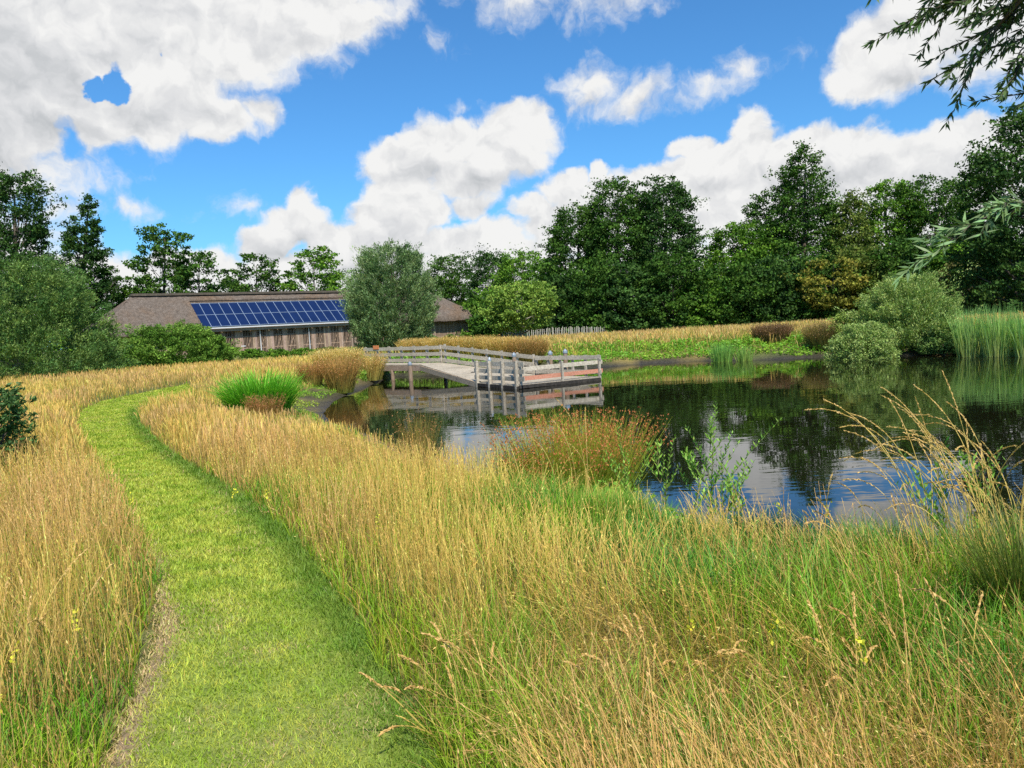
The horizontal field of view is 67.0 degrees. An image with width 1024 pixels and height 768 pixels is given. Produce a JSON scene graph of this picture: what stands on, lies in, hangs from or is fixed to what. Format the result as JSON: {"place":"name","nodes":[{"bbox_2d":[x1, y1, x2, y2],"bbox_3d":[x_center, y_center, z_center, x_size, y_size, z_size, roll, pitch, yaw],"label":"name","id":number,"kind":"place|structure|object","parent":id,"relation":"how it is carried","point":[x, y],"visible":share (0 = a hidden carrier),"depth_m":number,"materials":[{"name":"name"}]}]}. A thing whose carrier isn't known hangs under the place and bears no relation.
{"place":"outdoors","nodes":[
{"label":"outdoors","id":0,"kind":"place"},
{"bbox_2d":[0,547,111,717],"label":"tall grass","id":1,"kind":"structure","parent":0,"point":[39,621],"depth_m":3.80,"materials":[{"name":"beige plant"}]},
{"bbox_2d":[75,383,465,767],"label":"path","id":2,"kind":"structure","parent":0,"point":[238,737],"depth_m":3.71,"materials":[{"name":"green plant"}]},
{"bbox_2d":[0,310,1023,767],"bbox_3d":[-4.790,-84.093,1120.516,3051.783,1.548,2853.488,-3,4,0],"label":"ground","id":3,"kind":"structure","parent":0,"point":[322,404],"depth_m":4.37,"materials":[{"name":"plant"}]},
{"bbox_2d":[0,382,51,479],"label":"laurel bush","id":4,"kind":"object","parent":3,"relation":"on","point":[10,400],"visible":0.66,"depth_m":11.13,"materials":[{"name":"green plant"}]},
{"bbox_2d":[0,162,79,374],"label":"alder tree","id":5,"kind":"object","parent":3,"relation":"on","point":[35,232],"visible":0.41,"depth_m":56.78,"materials":[{"name":"green plant"}]},
{"bbox_2d":[0,270,95,364],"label":"hedge tree","id":6,"kind":"object","parent":3,"relation":"on","point":[54,348],"visible":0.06,"depth_m":92.30,"materials":[{"name":"green plant"}]},
{"bbox_2d":[0,249,143,382],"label":"willow bush","id":7,"kind":"object","parent":3,"relation":"on","point":[94,350],"visible":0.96,"depth_m":42.66,"materials":[{"name":"green plant"}]},
{"bbox_2d":[43,192,124,348],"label":"alder tree","id":8,"kind":"object","parent":3,"relation":"on","point":[70,242],"visible":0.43,"depth_m":95.88,"materials":[{"name":"green plant"}]},
{"bbox_2d":[108,274,170,307],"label":"hedge tree","id":9,"kind":"object","parent":3,"relation":"on","point":[132,292],"visible":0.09,"depth_m":101.45,"materials":[{"name":"green plant"}]},
{"bbox_2d":[116,222,198,293],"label":"alder tree","id":10,"kind":"object","parent":3,"relation":"on","point":[157,249],"visible":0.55,"depth_m":97.11,"materials":[{"name":"green plant"}]},
{"bbox_2d":[106,318,242,369],"bbox_3d":[-24.776,-2.959,55.636,9.072,3.537,10.081,-1,5,24],"label":"laurel mound","id":11,"kind":"object","parent":3,"relation":"on","point":[209,346],"visible":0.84,"depth_m":53.73,"materials":[{"name":"green plant"}]},
{"bbox_2d":[160,250,231,292],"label":"alder tree","id":12,"kind":"object","parent":3,"relation":"on","point":[207,265],"visible":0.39,"depth_m":98.36,"materials":[{"name":"green plant"}]},
{"bbox_2d":[220,252,281,291],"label":"alder tree","id":13,"kind":"object","parent":3,"relation":"on","point":[265,276],"visible":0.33,"depth_m":110.94,"materials":[{"name":"green plant"}]},
{"bbox_2d":[239,348,265,357],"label":"clipped bush","id":14,"kind":"object","parent":3,"relation":"on","point":[251,353],"visible":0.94,"depth_m":67.40,"materials":[{"name":"green plant"}]},
{"bbox_2d":[201,366,316,415],"bbox_3d":[-7.241,0.188,22.034,3.632,1.546,3.175,-3,4,0],"label":"iris clump","id":15,"kind":"object","parent":3,"relation":"on","point":[235,392],"visible":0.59,"depth_m":21.51,"materials":[{"name":"green plant"}]},
{"bbox_2d":[240,392,288,420],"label":"rush clump","id":16,"kind":"object","parent":3,"relation":"on","point":[275,407],"visible":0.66,"depth_m":19.99,"materials":[{"name":"brown plant"}]},
{"bbox_2d":[81,290,471,355],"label":"thatched barn","id":17,"kind":"structure","parent":3,"relation":"on","point":[275,320],"depth_m":85.55,"materials":[{"name":"brown plant"}]},
{"bbox_2d":[264,348,292,357],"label":"clipped bush","id":18,"kind":"object","parent":3,"relation":"on","point":[278,352],"visible":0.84,"depth_m":65.42,"materials":[{"name":"green plant"}]},
{"bbox_2d":[204,369,395,452],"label":"moss weeds","id":19,"kind":"object","parent":3,"relation":"on","point":[309,402],"visible":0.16,"depth_m":26.51,"materials":[{"name":"green plant"}]},
{"bbox_2d":[290,360,328,385],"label":"rush clump","id":20,"kind":"object","parent":3,"relation":"on","point":[311,376],"visible":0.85,"depth_m":32.52,"materials":[{"name":"beige plant"}]},
{"bbox_2d":[274,245,346,290],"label":"alder tree","id":21,"kind":"object","parent":3,"relation":"on","point":[321,260],"visible":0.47,"depth_m":109.44,"materials":[{"name":"green plant"}]},
{"bbox_2d":[303,346,364,369],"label":"tussock","id":22,"kind":"object","parent":3,"relation":"on","point":[329,353],"visible":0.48,"depth_m":38.33,"materials":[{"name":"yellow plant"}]},
{"bbox_2d":[315,353,364,393],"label":"rush clump","id":23,"kind":"object","parent":3,"relation":"on","point":[340,377],"visible":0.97,"depth_m":32.60,"materials":[{"name":"brown plant"}]},
{"bbox_2d":[351,352,390,380],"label":"tussock","id":24,"kind":"object","parent":3,"relation":"on","point":[374,367],"visible":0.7,"depth_m":39.19,"materials":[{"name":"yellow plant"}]},
{"bbox_2d":[335,237,445,353],"bbox_3d":[-8.143,-5.688,51.877,7.557,8.010,7.568,-3,4,0],"label":"willow tree","id":25,"kind":"object","parent":3,"relation":"on","point":[369,327],"visible":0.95,"depth_m":49.90,"materials":[{"name":"green plant"}]},
{"bbox_2d":[389,407,441,465],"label":"rush clump","id":26,"kind":"object","parent":3,"relation":"on","point":[417,430],"visible":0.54,"depth_m":13.09,"materials":[{"name":"brown plant"}]},
{"bbox_2d":[356,351,474,381],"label":"nettles","id":27,"kind":"object","parent":3,"relation":"on","point":[364,377],"visible":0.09,"depth_m":44.16,"materials":[{"name":"green plant"}]},
{"bbox_2d":[394,337,439,357],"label":"tussock","id":28,"kind":"object","parent":3,"relation":"on","point":[409,343],"visible":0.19,"depth_m":46.76,"materials":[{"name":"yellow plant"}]},
{"bbox_2d":[358,621,495,740],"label":"tall grass","id":29,"kind":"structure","parent":3,"relation":"on","point":[441,639],"depth_m":3.24,"materials":[{"name":"plant"}]},
{"bbox_2d":[418,335,466,357],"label":"tussock","id":30,"kind":"object","parent":3,"relation":"on","point":[440,341],"visible":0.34,"depth_m":45.21,"materials":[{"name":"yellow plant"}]},
{"bbox_2d":[424,250,477,305],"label":"tree","id":31,"kind":"object","parent":3,"relation":"on","point":[441,260],"visible":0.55,"depth_m":124.54,"materials":[{"name":"green plant"}]},
{"bbox_2d":[449,334,499,358],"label":"tussock","id":32,"kind":"object","parent":3,"relation":"on","point":[470,342],"visible":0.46,"depth_m":44.20,"materials":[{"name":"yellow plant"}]},
{"bbox_2d":[454,284,509,337],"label":"wood bush","id":33,"kind":"object","parent":3,"relation":"on","point":[474,301],"visible":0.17,"depth_m":101.87,"materials":[{"name":"green plant"}]},
{"bbox_2d":[461,243,515,324],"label":"tree","id":34,"kind":"object","parent":3,"relation":"on","point":[485,261],"visible":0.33,"depth_m":115.66,"materials":[{"name":"green plant"}]},
{"bbox_2d":[465,292,530,337],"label":"wood bush","id":35,"kind":"object","parent":3,"relation":"on","point":[484,330],"visible":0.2,"depth_m":90.28,"materials":[{"name":"green plant"}]},
{"bbox_2d":[478,334,526,359],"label":"tussock","id":36,"kind":"object","parent":3,"relation":"on","point":[499,345],"visible":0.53,"depth_m":42.78,"materials":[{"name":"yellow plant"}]},
{"bbox_2d":[470,432,548,484],"bbox_3d":[0.020,1.221,11.343,1.460,1.027,1.267,-5,5,-21],"label":"grass tuft","id":37,"kind":"object","parent":3,"relation":"on","point":[507,459],"visible":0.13,"depth_m":11.27,"materials":[{"name":"green plant"}]},
{"bbox_2d":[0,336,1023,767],"bbox_3d":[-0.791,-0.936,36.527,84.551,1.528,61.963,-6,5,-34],"label":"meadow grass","id":38,"kind":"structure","parent":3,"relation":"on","point":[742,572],"depth_m":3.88,"materials":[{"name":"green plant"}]},
{"bbox_2d":[481,242,544,292],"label":"tree","id":39,"kind":"object","parent":3,"relation":"on","point":[501,276],"visible":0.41,"depth_m":105.26,"materials":[{"name":"green plant"}]},
{"bbox_2d":[468,279,560,336],"bbox_3d":[1.029,-5.879,63.839,7.298,5.467,7.830,-1,5,28],"label":"young tree","id":40,"kind":"object","parent":3,"relation":"on","point":[536,310],"visible":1,"depth_m":62.21,"materials":[{"name":"green plant"}]},
{"bbox_2d":[504,336,552,362],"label":"tussock","id":41,"kind":"object","parent":3,"relation":"on","point":[536,346],"visible":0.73,"depth_m":41.91,"materials":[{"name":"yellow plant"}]},
{"bbox_2d":[516,258,571,334],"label":"wood bush","id":42,"kind":"object","parent":3,"relation":"on","point":[525,276],"visible":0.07,"depth_m":98.50,"materials":[{"name":"green plant"}]},
{"bbox_2d":[524,272,602,335],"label":"wood bush","id":43,"kind":"object","parent":3,"relation":"on","point":[558,283],"visible":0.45,"depth_m":83.55,"materials":[{"name":"green plant"}]},
{"bbox_2d":[502,325,647,336],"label":"picket fence","id":44,"kind":"object","parent":3,"relation":"on","point":[561,330],"visible":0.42,"depth_m":74.15,"materials":[{"name":"grey wood"}]},
{"bbox_2d":[478,404,675,499],"bbox_3d":[0.823,1.083,10.920,2.932,1.527,2.628,-6,5,-33],"label":"rush clump","id":45,"kind":"object","parent":3,"relation":"on","point":[557,456],"visible":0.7,"depth_m":10.59,"materials":[{"name":"brown plant"}]},
{"bbox_2d":[534,199,624,332],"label":"tree","id":46,"kind":"object","parent":3,"relation":"on","point":[559,241],"visible":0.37,"depth_m":92.88,"materials":[{"name":"green plant"}]},
{"bbox_2d":[554,249,645,335],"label":"wood bush","id":47,"kind":"object","parent":3,"relation":"on","point":[585,280],"visible":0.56,"depth_m":81.76,"materials":[{"name":"green plant"}]},
{"bbox_2d":[538,483,667,530],"bbox_3d":[0.847,1.188,7.432,1.456,0.433,1.203,-3,4,0],"label":"grass tuft","id":48,"kind":"object","parent":3,"relation":"on","point":[632,504],"visible":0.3,"depth_m":7.37,"materials":[{"name":"green plant"}]},
{"bbox_2d":[574,176,660,324],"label":"tree","id":49,"kind":"object","parent":3,"relation":"on","point":[621,211],"visible":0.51,"depth_m":90.50,"materials":[{"name":"green plant"}]},
{"bbox_2d":[600,425,649,492],"bbox_3d":[1.394,1.217,9.910,0.671,1.364,0.520,-5,5,-21],"label":"willow sapling","id":50,"kind":"object","parent":3,"relation":"on","point":[627,482],"visible":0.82,"depth_m":9.98,"materials":[{"name":"green plant"}]},
{"bbox_2d":[587,259,678,330],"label":"wood bush","id":51,"kind":"object","parent":3,"relation":"on","point":[617,318],"visible":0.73,"depth_m":80.30,"materials":[{"name":"green plant"}]},
{"bbox_2d":[640,435,677,509],"bbox_3d":[1.860,1.252,9.686,0.488,1.292,0.269,-3,4,0],"label":"willow sapling","id":52,"kind":"object","parent":3,"relation":"on","point":[665,485],"visible":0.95,"depth_m":9.66,"materials":[{"name":"green plant"}]},
{"bbox_2d":[625,173,712,326],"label":"tree","id":53,"kind":"object","parent":3,"relation":"on","point":[675,218],"visible":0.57,"depth_m":88.73,"materials":[{"name":"green plant"}]},
{"bbox_2d":[563,609,783,732],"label":"tall grass","id":54,"kind":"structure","parent":3,"relation":"on","point":[668,660],"depth_m":3.20,"materials":[{"name":"plant"}]},
{"bbox_2d":[631,245,736,330],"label":"wood bush","id":55,"kind":"object","parent":3,"relation":"on","point":[676,269],"visible":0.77,"depth_m":79.39,"materials":[{"name":"green plant"}]},
{"bbox_2d":[678,447,713,523],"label":"willow sapling","id":56,"kind":"object","parent":3,"relation":"on","point":[689,487],"visible":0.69,"depth_m":9.25,"materials":[{"name":"green plant"}]},
{"bbox_2d":[666,272,753,327],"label":"wood bush","id":57,"kind":"object","parent":3,"relation":"on","point":[702,311],"visible":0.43,"depth_m":79.47,"materials":[{"name":"green plant"}]},
{"bbox_2d":[681,436,754,521],"bbox_3d":[2.295,1.236,8.606,0.797,1.300,0.394,-2,5,14],"label":"willow sapling","id":58,"kind":"object","parent":3,"relation":"on","point":[722,489],"visible":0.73,"depth_m":8.56,"materials":[{"name":"leaves"},{"name":"bark"}]},
{"bbox_2d":[481,469,972,557],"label":"bank herbs","id":59,"kind":"object","parent":3,"relation":"on","point":[653,495],"visible":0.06,"depth_m":8.06,"materials":[{"name":"green plant"}]},
{"bbox_2d":[685,401,781,523],"bbox_3d":[2.402,1.038,8.684,1.139,1.735,0.581,0,5,34],"label":"willow sapling","id":60,"kind":"object","parent":3,"relation":"on","point":[710,442],"visible":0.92,"depth_m":8.73,"materials":[{"name":"leaves"},{"name":"bark"}]},
{"bbox_2d":[723,457,747,523],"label":"willow sapling","id":61,"kind":"object","parent":3,"relation":"on","point":[742,501],"visible":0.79,"depth_m":8.23,"materials":[{"name":"green plant"}]},
{"bbox_2d":[695,256,785,327],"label":"wood bush","id":62,"kind":"object","parent":3,"relation":"on","point":[743,282],"visible":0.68,"depth_m":78.00,"materials":[{"name":"green plant"}]},
{"bbox_2d":[697,220,784,303],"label":"tree","id":63,"kind":"object","parent":3,"relation":"on","point":[737,234],"visible":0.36,"depth_m":91.45,"materials":[{"name":"green plant"}]},
{"bbox_2d":[471,317,1022,366],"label":"bank weeds","id":64,"kind":"object","parent":3,"relation":"on","point":[739,343],"visible":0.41,"depth_m":43.70,"materials":[{"name":"green plant"}]},
{"bbox_2d":[705,506,822,549],"bbox_3d":[2.374,1.427,7.369,1.248,0.472,1.133,-3,4,0],"label":"grass tuft","id":65,"kind":"object","parent":3,"relation":"on","point":[801,524],"visible":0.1,"depth_m":7.46,"materials":[{"name":"green plant"}]},
{"bbox_2d":[722,189,814,303],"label":"tree","id":66,"kind":"object","parent":3,"relation":"on","point":[756,212],"visible":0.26,"depth_m":95.10,"materials":[{"name":"green plant"}]},
{"bbox_2d":[747,320,795,343],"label":"rush clump","id":67,"kind":"object","parent":3,"relation":"on","point":[764,332],"visible":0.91,"depth_m":42.89,"materials":[{"name":"brown plant"}]},
{"bbox_2d":[723,252,824,325],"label":"wood bush","id":68,"kind":"object","parent":3,"relation":"on","point":[775,268],"visible":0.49,"depth_m":77.50,"materials":[{"name":"green plant"}]},
{"bbox_2d":[754,138,859,313],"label":"tree","id":69,"kind":"object","parent":3,"relation":"on","point":[808,206],"visible":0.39,"depth_m":92.88,"materials":[{"name":"green plant"}]},
{"bbox_2d":[770,250,861,322],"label":"wood bush","id":70,"kind":"object","parent":3,"relation":"on","point":[828,273],"visible":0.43,"depth_m":76.29,"materials":[{"name":"green plant"}]},
{"bbox_2d":[794,320,843,349],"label":"rush clump","id":71,"kind":"object","parent":3,"relation":"on","point":[821,336],"visible":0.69,"depth_m":40.51,"materials":[{"name":"brown plant"}]},
{"bbox_2d":[780,255,872,313],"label":"autumn tree","id":72,"kind":"object","parent":3,"relation":"on","point":[807,288],"visible":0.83,"depth_m":74.46,"materials":[{"name":"green plant"}]},
{"bbox_2d":[799,243,896,319],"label":"wood bush","id":73,"kind":"object","parent":3,"relation":"on","point":[848,252],"visible":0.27,"depth_m":75.42,"materials":[{"name":"green plant"}]},
{"bbox_2d":[806,186,890,268],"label":"tree","id":74,"kind":"object","parent":3,"relation":"on","point":[846,206],"visible":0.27,"depth_m":90.03,"materials":[{"name":"green plant"}]},
{"bbox_2d":[826,310,870,342],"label":"willow bush","id":75,"kind":"object","parent":3,"relation":"on","point":[842,319],"visible":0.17,"depth_m":40.25,"materials":[{"name":"green plant"}]},
{"bbox_2d":[787,510,927,555],"bbox_3d":[3.180,1.451,6.962,1.459,0.540,1.307,-3,4,0],"label":"grass tuft","id":76,"kind":"object","parent":3,"relation":"on","point":[858,528],"visible":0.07,"depth_m":7.17,"materials":[{"name":"green plant"}]},
{"bbox_2d":[855,636,867,710],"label":"yellow flower","id":77,"kind":"object","parent":3,"relation":"on","point":[861,641],"visible":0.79,"depth_m":2.97,"materials":[{"name":"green plant"}]},
{"bbox_2d":[822,320,908,361],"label":"willow bush","id":78,"kind":"object","parent":3,"relation":"on","point":[884,348],"visible":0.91,"depth_m":36.45,"materials":[{"name":"green plant"}]},
{"bbox_2d":[853,238,926,310],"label":"wood bush","id":79,"kind":"object","parent":3,"relation":"on","point":[893,262],"visible":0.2,"depth_m":74.99,"materials":[{"name":"green plant"}]},
{"bbox_2d":[846,177,934,269],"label":"tree","id":80,"kind":"object","parent":3,"relation":"on","point":[875,213],"visible":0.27,"depth_m":90.84,"materials":[{"name":"green plant"}]},
{"bbox_2d":[833,260,983,345],"bbox_3d":[19.634,-3.885,38.006,6.211,3.978,6.167,-6,5,-29],"label":"willow bush","id":81,"kind":"object","parent":3,"relation":"on","point":[883,308],"visible":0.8,"depth_m":37.19,"materials":[{"name":"green plant"}]},
{"bbox_2d":[796,570,1023,733],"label":"tall grass","id":82,"kind":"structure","parent":3,"relation":"on","point":[888,623],"depth_m":3.16,"materials":[{"name":"plant"}]},
{"bbox_2d":[876,234,975,311],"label":"wood bush","id":83,"kind":"object","parent":3,"relation":"on","point":[923,245],"visible":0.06,"depth_m":74.68,"materials":[{"name":"green plant"}]},
{"bbox_2d":[895,435,957,535],"bbox_3d":[3.637,1.024,6.770,0.584,1.205,0.376,-3,4,0],"label":"willow sapling","id":84,"kind":"object","parent":3,"relation":"on","point":[935,507],"visible":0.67,"depth_m":6.67,"materials":[{"name":"leaves"},{"name":"bark"}]},
{"bbox_2d":[878,172,982,265],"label":"tree","id":85,"kind":"object","parent":3,"relation":"on","point":[948,210],"visible":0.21,"depth_m":89.27,"materials":[{"name":"green plant"}]},
{"bbox_2d":[908,323,960,353],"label":"willow bush","id":86,"kind":"object","parent":3,"relation":"on","point":[928,346],"visible":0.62,"depth_m":36.24,"materials":[{"name":"green plant"}]},
{"bbox_2d":[862,0,1023,289],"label":"overhanging willow","id":87,"kind":"object","parent":3,"relation":"on","point":[1005,23],"visible":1,"depth_m":4.36,"materials":[{"name":"green plant"}]},
{"bbox_2d":[917,238,1012,312],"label":"wood bush","id":88,"kind":"object","parent":3,"relation":"on","point":[936,261],"visible":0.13,"depth_m":69.76,"materials":[{"name":"green plant"}]},
{"bbox_2d":[933,260,1004,312],"bbox_3d":[35.346,-7.288,59.941,5.708,5.014,5.098,0,6,38],"label":"bush","id":89,"kind":"object","parent":3,"relation":"on","point":[941,271],"visible":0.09,"depth_m":59.62,"materials":[{"name":"green plant"}]},
{"bbox_2d":[915,488,1023,638],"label":"grass tuft","id":90,"kind":"object","parent":3,"relation":"on","point":[1013,569],"visible":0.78,"depth_m":3.92,"materials":[{"name":"green plant"}]},
{"bbox_2d":[947,305,995,356],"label":"cattail clump","id":91,"kind":"object","parent":3,"relation":"on","point":[966,344],"visible":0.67,"depth_m":34.25,"materials":[{"name":"green plant"}]},
{"bbox_2d":[937,102,1023,314],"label":"tree","id":92,"kind":"object","parent":3,"relation":"on","point":[984,166],"visible":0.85,"depth_m":49.20,"materials":[{"name":"green plant"}]},
{"bbox_2d":[959,445,1007,540],"bbox_3d":[3.835,0.958,6.317,0.346,1.006,0.436,0,6,39],"label":"willow sapling","id":93,"kind":"object","parent":3,"relation":"on","point":[976,467],"visible":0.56,"depth_m":6.25,"materials":[{"name":"green plant"}]},
{"bbox_2d":[969,302,1023,356],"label":"cattail clump","id":94,"kind":"object","parent":3,"relation":"on","point":[996,340],"visible":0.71,"depth_m":33.34,"materials":[{"name":"green plant"}]},
{"bbox_2d":[1001,308,1023,356],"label":"cattail clump","id":95,"kind":"object","parent":3,"relation":"on","point":[1018,340],"visible":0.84,"depth_m":32.64,"materials":[{"name":"green plant"}]},
{"bbox_2d":[0,0,1023,349],"label":"sky","id":96,"kind":"structure","parent":0,"point":[277,129],"materials":[{"name":"blue"}]},
{"bbox_2d":[519,399,589,494],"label":"tall grass","id":97,"kind":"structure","parent":0,"point":[566,447],"depth_m":8.59,"materials":[{"name":"beige plant"}]},
{"bbox_2d":[321,310,1023,358],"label":"meadow grass","id":98,"kind":"structure","parent":0,"point":[626,338],"depth_m":48.42,"materials":[{"name":"plant"}]},
{"bbox_2d":[323,354,1023,552],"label":"water","id":99,"kind":"structure","parent":0,"point":[797,452],"depth_m":19.23,"materials":[{"name":"black liquid"}]},
{"bbox_2d":[363,344,602,388],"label":"wooden jetty","id":100,"kind":"object","parent":99,"relation":"in","point":[503,375],"visible":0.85,"depth_m":35.14,"materials":[{"name":"grey wood"}]},
{"bbox_2d":[706,341,735,362],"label":"reed clump","id":101,"kind":"object","parent":99,"relation":"in","point":[720,355],"visible":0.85,"depth_m":40.25,"materials":[{"name":"green plant"}]},
{"bbox_2d":[732,345,755,361],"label":"reed clump","id":102,"kind":"object","parent":99,"relation":"in","point":[745,356],"visible":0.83,"depth_m":40.10,"materials":[{"name":"green plant"}]},
{"bbox_2d":[802,472,913,580],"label":"tall grass","id":103,"kind":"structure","parent":0,"point":[831,518],"depth_m":5.15,"materials":[{"name":"plant"}]},
{"bbox_2d":[805,371,1023,575],"bbox_3d":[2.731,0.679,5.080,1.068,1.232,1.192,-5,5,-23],"label":"tall grass","id":104,"kind":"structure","parent":0,"point":[919,470],"depth_m":5.21,"materials":[{"name":"plant"}]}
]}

